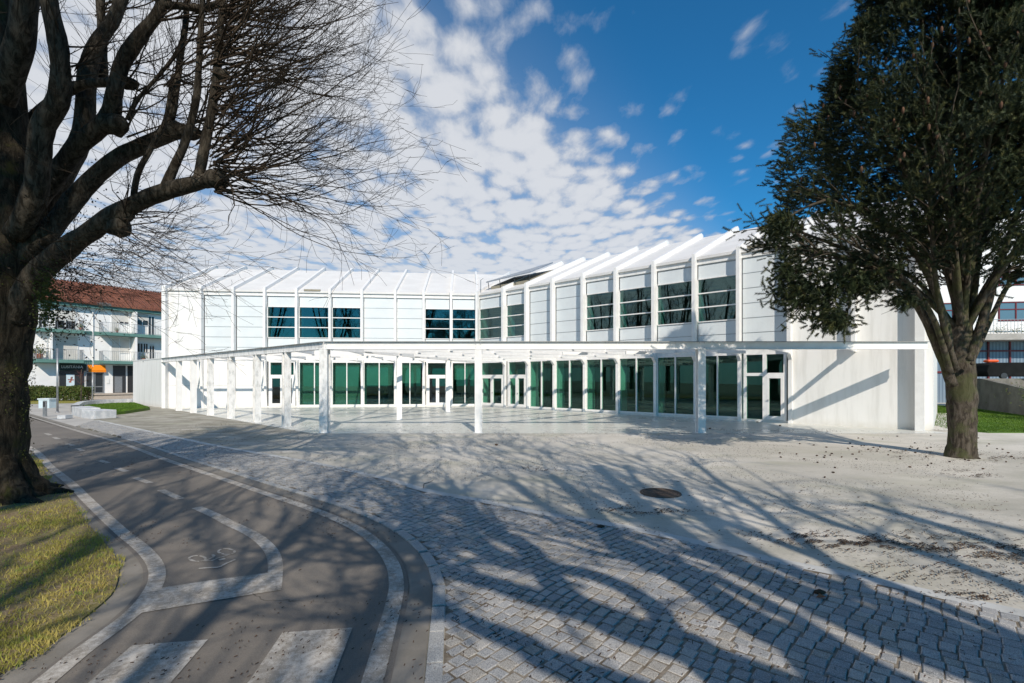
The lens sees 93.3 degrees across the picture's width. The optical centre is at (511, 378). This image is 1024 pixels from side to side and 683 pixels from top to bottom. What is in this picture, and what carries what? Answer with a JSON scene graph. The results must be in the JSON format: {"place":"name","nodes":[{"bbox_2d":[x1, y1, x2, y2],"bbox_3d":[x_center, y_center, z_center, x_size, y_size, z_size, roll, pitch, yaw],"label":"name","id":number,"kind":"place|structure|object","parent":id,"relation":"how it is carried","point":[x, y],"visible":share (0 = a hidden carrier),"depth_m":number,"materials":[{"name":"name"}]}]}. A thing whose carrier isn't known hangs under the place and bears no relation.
{"place":"outdoors","nodes":[
{"label":"outdoors","id":0,"kind":"place"},
{"bbox_2d":[30,400,87,403],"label":"lawn","id":1,"kind":"structure","parent":0,"point":[61,401],"depth_m":41.80,"materials":[{"name":"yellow plant"}]},
{"bbox_2d":[29,385,94,400],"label":"hedge","id":2,"kind":"object","parent":1,"relation":"on","point":[71,392],"visible":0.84,"depth_m":42.88,"materials":[{"name":"green plant"}]},
{"bbox_2d":[0,453,125,674],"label":"lawn","id":3,"kind":"structure","parent":0,"point":[21,541],"depth_m":4.88,"materials":[{"name":"plant"}]},
{"bbox_2d":[0,0,480,505],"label":"bare tree","id":4,"kind":"object","parent":3,"relation":"on","point":[44,198],"visible":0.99,"depth_m":7.54,"materials":[{"name":"brown plant"}]},
{"bbox_2d":[0,452,142,682],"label":"path shoulder","id":5,"kind":"object","parent":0,"point":[122,596],"visible":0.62,"depth_m":4.14},
{"bbox_2d":[29,398,132,427],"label":"pavement","id":6,"kind":"structure","parent":0,"point":[64,408],"depth_m":27.55,"materials":[{"name":"grey stone"}]},
{"bbox_2d":[43,401,46,416],"bbox_3d":[-24.418,1.580,25.278,0.140,0.840,0.106,0,0,0],"label":"bollard","id":7,"kind":"object","parent":6,"relation":"on","point":[44,408],"visible":1,"depth_m":25.23,"materials":[{"name":"metal"}]},
{"bbox_2d":[37,398,55,407],"bbox_3d":[-31.491,1.670,32.780,0.820,0.660,0.580,0,0,0],"label":"utility cabinet","id":8,"kind":"object","parent":6,"relation":"on","point":[51,402],"visible":0.68,"depth_m":32.53,"materials":[{"name":"white plastic"}]},
{"bbox_2d":[55,348,58,412],"bbox_3d":[-26.735,0.110,28.441,0.212,3.780,0.212,0,0,0],"label":"street pole","id":9,"kind":"object","parent":6,"relation":"on","point":[57,379],"visible":1,"depth_m":28.41,"materials":[{"name":"metal"}]},
{"bbox_2d":[53,415,72,418],"bbox_3d":[-22.237,1.900,23.877,0.770,0.200,0.600,0,0,0],"label":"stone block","id":10,"kind":"object","parent":6,"relation":"on","point":[64,416],"visible":0.96,"depth_m":23.66,"materials":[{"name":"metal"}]},
{"bbox_2d":[72,368,88,400],"bbox_3d":[-32.592,0.511,36.560,1.267,2.980,1.152,0,0,-36],"label":"young tree","id":11,"kind":"object","parent":6,"relation":"on","point":[80,376],"visible":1,"depth_m":36.48,"materials":[{"name":"brown plant"}]},
{"bbox_2d":[72,406,100,417],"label":"stone block","id":12,"kind":"structure","parent":6,"relation":"on","point":[77,411],"depth_m":25.34,"materials":[{"name":"grey stone"}]},
{"bbox_2d":[28,279,160,400],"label":"apartment building","id":13,"kind":"structure","parent":6,"relation":"on","point":[109,365],"depth_m":47.72,"materials":[{"name":"white paint"}]},
{"bbox_2d":[33,344,45,358],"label":"potted plant","id":14,"kind":"object","parent":13,"relation":"on","point":[40,356],"visible":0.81,"depth_m":43.40,"materials":[{"name":"green plant"}]},
{"bbox_2d":[38,308,46,327],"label":"window","id":15,"kind":"structure","parent":13,"relation":"in","point":[40,308],"depth_m":44.08,"materials":[{"name":"white paint"}]},
{"bbox_2d":[54,307,75,329],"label":"window","id":16,"kind":"structure","parent":13,"relation":"in","point":[66,315],"depth_m":45.55,"materials":[{"name":"white paint"}]},
{"bbox_2d":[54,335,77,359],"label":"window","id":17,"kind":"structure","parent":13,"relation":"in","point":[62,345],"depth_m":45.61,"materials":[{"name":"white paint"}]},
{"bbox_2d":[59,371,83,386],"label":"shop window","id":18,"kind":"structure","parent":13,"relation":"in","point":[66,378],"depth_m":45.73,"materials":[{"name":"black glass"}]},
{"bbox_2d":[85,371,108,392],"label":"shop door","id":19,"kind":"structure","parent":13,"relation":"in","point":[98,376],"depth_m":47.43,"materials":[{"name":"metal"}]},
{"bbox_2d":[111,310,119,332],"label":"window","id":20,"kind":"structure","parent":13,"relation":"in","point":[116,314],"depth_m":48.68,"materials":[{"name":"white paint"}]},
{"bbox_2d":[111,338,119,360],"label":"window","id":21,"kind":"structure","parent":13,"relation":"in","point":[115,346],"depth_m":48.68,"materials":[{"name":"white paint"}]},
{"bbox_2d":[119,311,128,324],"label":"window","id":22,"kind":"structure","parent":13,"relation":"in","point":[123,318],"depth_m":49.29,"materials":[{"name":"white paint"}]},
{"bbox_2d":[119,339,129,352],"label":"window","id":23,"kind":"structure","parent":13,"relation":"in","point":[124,344],"depth_m":49.29,"materials":[{"name":"white paint"}]},
{"bbox_2d":[137,343,142,352],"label":"window","id":24,"kind":"structure","parent":13,"relation":"in","point":[139,345],"depth_m":50.43,"materials":[{"name":"black glass"}]},
{"bbox_2d":[137,313,148,325],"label":"window","id":25,"kind":"structure","parent":13,"relation":"in","point":[144,316],"depth_m":50.59,"materials":[{"name":"white paint"}]},
{"bbox_2d":[143,343,147,352],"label":"window","id":26,"kind":"structure","parent":13,"relation":"in","point":[145,345],"depth_m":50.80,"materials":[{"name":"black glass"}]},
{"bbox_2d":[148,316,154,334],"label":"window","id":27,"kind":"structure","parent":13,"relation":"in","point":[151,319],"depth_m":51.25,"materials":[{"name":"white paint"}]},
{"bbox_2d":[149,344,154,358],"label":"window","id":28,"kind":"structure","parent":13,"relation":"in","point":[151,346],"depth_m":51.29,"materials":[{"name":"white paint"}]},
{"bbox_2d":[83,402,149,414],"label":"grass","id":29,"kind":"structure","parent":0,"point":[121,406],"depth_m":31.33,"materials":[{"name":"green plant"}]},
{"bbox_2d":[27,417,408,682],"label":"bike path","id":30,"kind":"structure","parent":0,"point":[346,568],"depth_m":5.21,"materials":[{"name":"grey asphalt"}]},
{"bbox_2d":[30,446,165,682],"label":"edge line","id":31,"kind":"object","parent":30,"relation":"on","point":[153,561],"visible":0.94,"depth_m":4.86,"materials":[{"name":"white paint"}]},
{"bbox_2d":[44,433,183,498],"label":"dashes","id":32,"kind":"object","parent":30,"relation":"on","point":[171,494],"visible":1,"depth_m":9.52,"materials":[{"name":"white paint"}]},
{"bbox_2d":[132,571,280,613],"bbox_3d":[-2.803,1.988,4.551,1.140,0.001,0.530,0,0,-25],"label":"stop line","id":33,"kind":"object","parent":30,"relation":"on","point":[187,594],"visible":1,"depth_m":4.53,"materials":[{"name":"white paint"}]},
{"bbox_2d":[188,548,235,568],"bbox_3d":[-3.261,1.988,5.344,0.607,0.001,0.448,0,0,43],"label":"bicycle symbol","id":34,"kind":"object","parent":30,"relation":"on","point":[213,555],"visible":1,"depth_m":5.34,"materials":[{"name":"white paint"}]},
{"bbox_2d":[29,415,403,682],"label":"edge line","id":35,"kind":"object","parent":30,"relation":"on","point":[379,655],"visible":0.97,"depth_m":4.79,"materials":[{"name":"white paint"}]},
{"bbox_2d":[89,628,351,682],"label":"crossing bars","id":36,"kind":"object","parent":30,"relation":"on","point":[307,666],"visible":1,"depth_m":3.41,"materials":[{"name":"white paint"}]},
{"bbox_2d":[29,413,431,682],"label":"cement gutter","id":37,"kind":"object","parent":30,"relation":"on","point":[420,593],"visible":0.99,"depth_m":4.79,"materials":[{"name":"grey concrete"}]},
{"bbox_2d":[192,506,282,587],"bbox_3d":[-3.442,1.989,6.119,0.447,0.001,3.932,0,0,-42],"label":"line","id":38,"kind":"object","parent":30,"relation":"on","point":[272,554],"visible":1,"depth_m":5.94,"materials":[{"name":"white paint"}]},
{"bbox_2d":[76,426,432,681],"bbox_3d":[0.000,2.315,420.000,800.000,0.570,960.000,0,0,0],"label":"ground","id":39,"kind":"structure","parent":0,"point":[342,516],"depth_m":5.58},
{"bbox_2d":[122,437,444,682],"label":"kerb","id":40,"kind":"structure","parent":39,"relation":"on","point":[434,670],"depth_m":4.84,"materials":[{"name":"concrete"}]},
{"bbox_2d":[26,0,1020,292],"label":"sky","id":41,"kind":"structure","parent":0,"point":[593,128],"materials":[{"name":"blue"}]},
{"bbox_2d":[77,420,1023,682],"bbox_3d":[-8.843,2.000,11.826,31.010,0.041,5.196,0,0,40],"label":"cobble paving","id":42,"kind":"structure","parent":0,"point":[276,468],"depth_m":4.19,"materials":[{"name":"grey stone"}]},
{"bbox_2d":[91,403,1023,663],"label":"plaza","id":43,"kind":"structure","parent":0,"point":[630,463],"depth_m":9.39,"materials":[{"name":"grey stone"}]},
{"bbox_2d":[82,409,115,418],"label":"stone block","id":44,"kind":"structure","parent":43,"relation":"on","point":[99,413],"depth_m":24.08,"materials":[{"name":"grey stone"}]},
{"bbox_2d":[71,399,132,411],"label":"stone kerb","id":45,"kind":"structure","parent":43,"relation":"on","point":[81,403],"depth_m":35.55,"materials":[{"name":"grey stone"}]},
{"bbox_2d":[132,358,160,406],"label":"garden wall","id":46,"kind":"structure","parent":43,"relation":"on","point":[146,382],"depth_m":35.41,"materials":[{"name":"white paint"}]},
{"bbox_2d":[0,414,1023,682],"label":"needle litter","id":47,"kind":"object","parent":43,"relation":"on","point":[866,542],"visible":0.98,"depth_m":5.78,"materials":[{"name":"brown plant"}]},
{"bbox_2d":[161,202,936,430],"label":"modern building","id":48,"kind":"structure","parent":43,"relation":"on","point":[698,287],"depth_m":31.89,"materials":[{"name":"white paint"}]},
{"bbox_2d":[267,306,294,337],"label":"window","id":49,"kind":"structure","parent":48,"relation":"in","point":[268,317],"depth_m":33.55,"materials":[{"name":"white paint"}]},
{"bbox_2d":[270,377,293,405],"bbox_3d":[-15.956,0.885,33.589,1.546,2.010,0.130,0,0,-6],"label":"door","id":50,"kind":"structure","parent":48,"relation":"in","point":[275,382],"depth_m":33.55,"materials":[{"name":"white paint"}]},
{"bbox_2d":[299,362,318,405],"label":"window","id":51,"kind":"structure","parent":48,"relation":"in","point":[310,370],"depth_m":33.93,"materials":[{"name":"green glass"}]},
{"bbox_2d":[299,307,327,337],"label":"window","id":52,"kind":"structure","parent":48,"relation":"in","point":[299,307],"depth_m":33.72,"materials":[{"name":"white paint"}]},
{"bbox_2d":[332,307,359,338],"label":"window","id":53,"kind":"structure","parent":48,"relation":"in","point":[333,307],"depth_m":33.97,"materials":[{"name":"white paint"}]},
{"bbox_2d":[332,362,360,405],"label":"window","id":54,"kind":"structure","parent":48,"relation":"in","point":[347,374],"depth_m":34.18,"materials":[{"name":"green glass"}]},
{"bbox_2d":[364,362,393,404],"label":"window","id":55,"kind":"structure","parent":48,"relation":"in","point":[378,373],"depth_m":34.40,"materials":[{"name":"green glass"}]},
{"bbox_2d":[402,362,422,404],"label":"window","id":56,"kind":"structure","parent":48,"relation":"in","point":[411,371],"depth_m":34.61,"materials":[{"name":"green glass"}]},
{"bbox_2d":[428,377,444,404],"bbox_3d":[-5.328,0.885,34.617,1.367,2.010,0.185,0,0,-6],"label":"door","id":57,"kind":"structure","parent":48,"relation":"in","point":[436,385],"depth_m":34.61,"materials":[{"name":"white paint"}]},
{"bbox_2d":[425,308,449,338],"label":"window","id":58,"kind":"structure","parent":48,"relation":"in","point":[425,308],"depth_m":34.55,"materials":[{"name":"white paint"}]},
{"bbox_2d":[452,309,474,339],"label":"window","id":59,"kind":"structure","parent":48,"relation":"in","point":[452,309],"depth_m":34.80,"materials":[{"name":"white paint"}]},
{"bbox_2d":[452,362,474,404],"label":"window","id":60,"kind":"structure","parent":48,"relation":"in","point":[463,370],"depth_m":35.00,"materials":[{"name":"green glass"}]},
{"bbox_2d":[480,306,500,339],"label":"window","id":61,"kind":"structure","parent":48,"relation":"in","point":[497,306],"depth_m":34.29,"materials":[{"name":"white paint"}]},
{"bbox_2d":[482,377,502,405],"bbox_3d":[-1.408,0.885,34.022,2.089,2.010,0.185,0,0,42],"label":"door","id":62,"kind":"structure","parent":48,"relation":"in","point":[491,378],"depth_m":33.97,"materials":[{"name":"white paint"}]},
{"bbox_2d":[507,303,523,336],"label":"window","id":63,"kind":"structure","parent":48,"relation":"in","point":[519,303],"depth_m":32.73,"materials":[{"name":"white paint"}]},
{"bbox_2d":[509,377,524,406],"bbox_3d":[0.360,0.885,32.477,1.488,2.010,0.130,0,0,42],"label":"door","id":64,"kind":"structure","parent":48,"relation":"in","point":[516,404],"depth_m":32.44,"materials":[{"name":"white paint"}]},
{"bbox_2d":[529,360,551,408],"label":"window","id":65,"kind":"structure","parent":48,"relation":"in","point":[530,363],"depth_m":31.61,"materials":[{"name":"white paint"}]},
{"bbox_2d":[556,359,582,409],"bbox_3d":[3.559,0.360,29.648,2.095,3.080,0.160,0,0,42],"label":"window","id":66,"kind":"structure","parent":48,"relation":"in","point":[569,360],"depth_m":29.65,"materials":[{"name":"white paint"}]},
{"bbox_2d":[586,291,612,330],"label":"window","id":67,"kind":"structure","parent":48,"relation":"in","point":[587,306],"depth_m":28.46,"materials":[{"name":"white paint"}]},
{"bbox_2d":[586,358,615,411],"bbox_3d":[5.219,0.360,28.163,2.039,3.080,0.160,0,0,42],"label":"window","id":68,"kind":"structure","parent":48,"relation":"in","point":[601,359],"depth_m":28.18,"materials":[{"name":"white paint"}]},
{"bbox_2d":[619,286,650,328],"bbox_3d":[6.892,-3.910,26.683,2.108,2.200,0.175,0,0,42],"label":"window","id":69,"kind":"structure","parent":48,"relation":"in","point":[620,302],"depth_m":26.93,"materials":[{"name":"white paint"}]},
{"bbox_2d":[619,357,652,413],"bbox_3d":[6.884,0.360,26.673,2.108,3.080,0.160,0,0,42],"label":"window","id":70,"kind":"structure","parent":48,"relation":"in","point":[623,357],"depth_m":26.76,"materials":[{"name":"white paint"}]},
{"bbox_2d":[657,280,691,325],"bbox_3d":[8.540,-3.910,25.208,1.994,2.200,0.175,0,0,42],"label":"window","id":71,"kind":"structure","parent":48,"relation":"in","point":[658,298],"depth_m":25.42,"materials":[{"name":"white paint"}]},
{"bbox_2d":[657,355,692,415],"bbox_3d":[8.532,0.360,25.198,1.994,3.080,0.160,0,0,42],"label":"window","id":72,"kind":"structure","parent":48,"relation":"in","point":[658,357],"depth_m":25.21,"materials":[{"name":"white paint"}]},
{"bbox_2d":[697,274,735,322],"bbox_3d":[10.127,-3.910,23.788,1.945,2.200,0.175,0,0,42],"label":"window","id":73,"kind":"structure","parent":48,"relation":"in","point":[698,293],"depth_m":23.98,"materials":[{"name":"white paint"}]},
{"bbox_2d":[706,354,737,417],"bbox_3d":[10.119,0.360,23.779,1.945,3.080,0.160,0,0,42],"label":"window","id":74,"kind":"structure","parent":48,"relation":"in","point":[717,355],"depth_m":23.71,"materials":[{"name":"white paint"}]},
{"bbox_2d":[766,376,782,419],"bbox_3d":[12.003,0.885,22.060,0.705,2.010,0.130,0,0,42],"label":"door","id":75,"kind":"structure","parent":48,"relation":"in","point":[768,417],"depth_m":22.18,"materials":[{"name":"white paint"}]},
{"bbox_2d":[168,406,944,432],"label":"entrance slab","id":76,"kind":"structure","parent":43,"relation":"on","point":[516,419],"depth_m":21.94,"materials":[{"name":"concrete"}]},
{"bbox_2d":[162,341,929,432],"bbox_3d":[-3.902,0.315,25.363,38.844,3.370,15.678,0,0,42],"label":"canopy","id":77,"kind":"object","parent":76,"relation":"on","point":[477,353],"visible":1,"depth_m":19.26,"materials":[{"name":"white paint"}]},
{"bbox_2d":[97,420,1023,616],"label":"stone band","id":78,"kind":"object","parent":43,"relation":"on","point":[942,595],"visible":1,"depth_m":5.83,"materials":[{"name":"grey stone"}]},
{"bbox_2d":[640,488,681,497],"bbox_3d":[2.588,1.990,8.427,0.700,0.019,0.700,0,0,0],"label":"manhole cover","id":79,"kind":"object","parent":43,"relation":"on","point":[661,493],"visible":1,"depth_m":8.39,"materials":[{"name":"metal"}]},
{"bbox_2d":[495,421,1014,594],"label":"fallen cones","id":80,"kind":"object","parent":43,"relation":"on","point":[819,591],"visible":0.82,"depth_m":11.96,"materials":[{"name":"brown plant"}]},
{"bbox_2d":[723,0,1023,458],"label":"conifer tree","id":81,"kind":"object","parent":43,"relation":"on","point":[953,113],"visible":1,"depth_m":11.26,"materials":[{"name":"green plant"}]},
{"bbox_2d":[937,210,1023,402],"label":"office building","id":82,"kind":"structure","parent":43,"relation":"on","point":[1003,341],"depth_m":38.81,"materials":[{"name":"white paint"}]},
{"bbox_2d":[944,303,952,316],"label":"window","id":83,"kind":"structure","parent":82,"relation":"in","point":[948,306],"depth_m":39.21,"materials":[{"name":"blue glass"}]},
{"bbox_2d":[998,301,1023,320],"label":"window","id":84,"kind":"structure","parent":82,"relation":"in","point":[1007,310],"depth_m":38.57,"materials":[{"name":"red paint"}]},
{"bbox_2d":[998,277,1023,285],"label":"window","id":85,"kind":"structure","parent":82,"relation":"in","point":[1020,278],"depth_m":38.51,"materials":[{"name":"blue glass"}]},
{"bbox_2d":[977,379,1023,414],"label":"retaining wall","id":86,"kind":"structure","parent":43,"relation":"on","point":[992,395],"depth_m":29.08,"materials":[{"name":"concrete"}]},
{"bbox_2d":[976,360,1023,378],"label":"covered trailer","id":87,"kind":"object","parent":86,"relation":"on","point":[990,368],"visible":0.86,"depth_m":32.83,"materials":[{"name":"metal"}]},
{"bbox_2d":[986,379,1023,405],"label":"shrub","id":88,"kind":"object","parent":86,"relation":"on","point":[1014,397],"visible":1,"depth_m":23.75,"materials":[{"name":"green plant"}]},
{"bbox_2d":[935,405,1023,432],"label":"lawn","id":89,"kind":"structure","parent":0,"point":[994,424],"depth_m":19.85,"materials":[{"name":"green plant"}]},
{"bbox_2d":[931,413,947,430],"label":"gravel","id":90,"kind":"structure","parent":89,"relation":"on","point":[939,427],"depth_m":19.92,"materials":[{"name":"beige gravel"}]}
]}

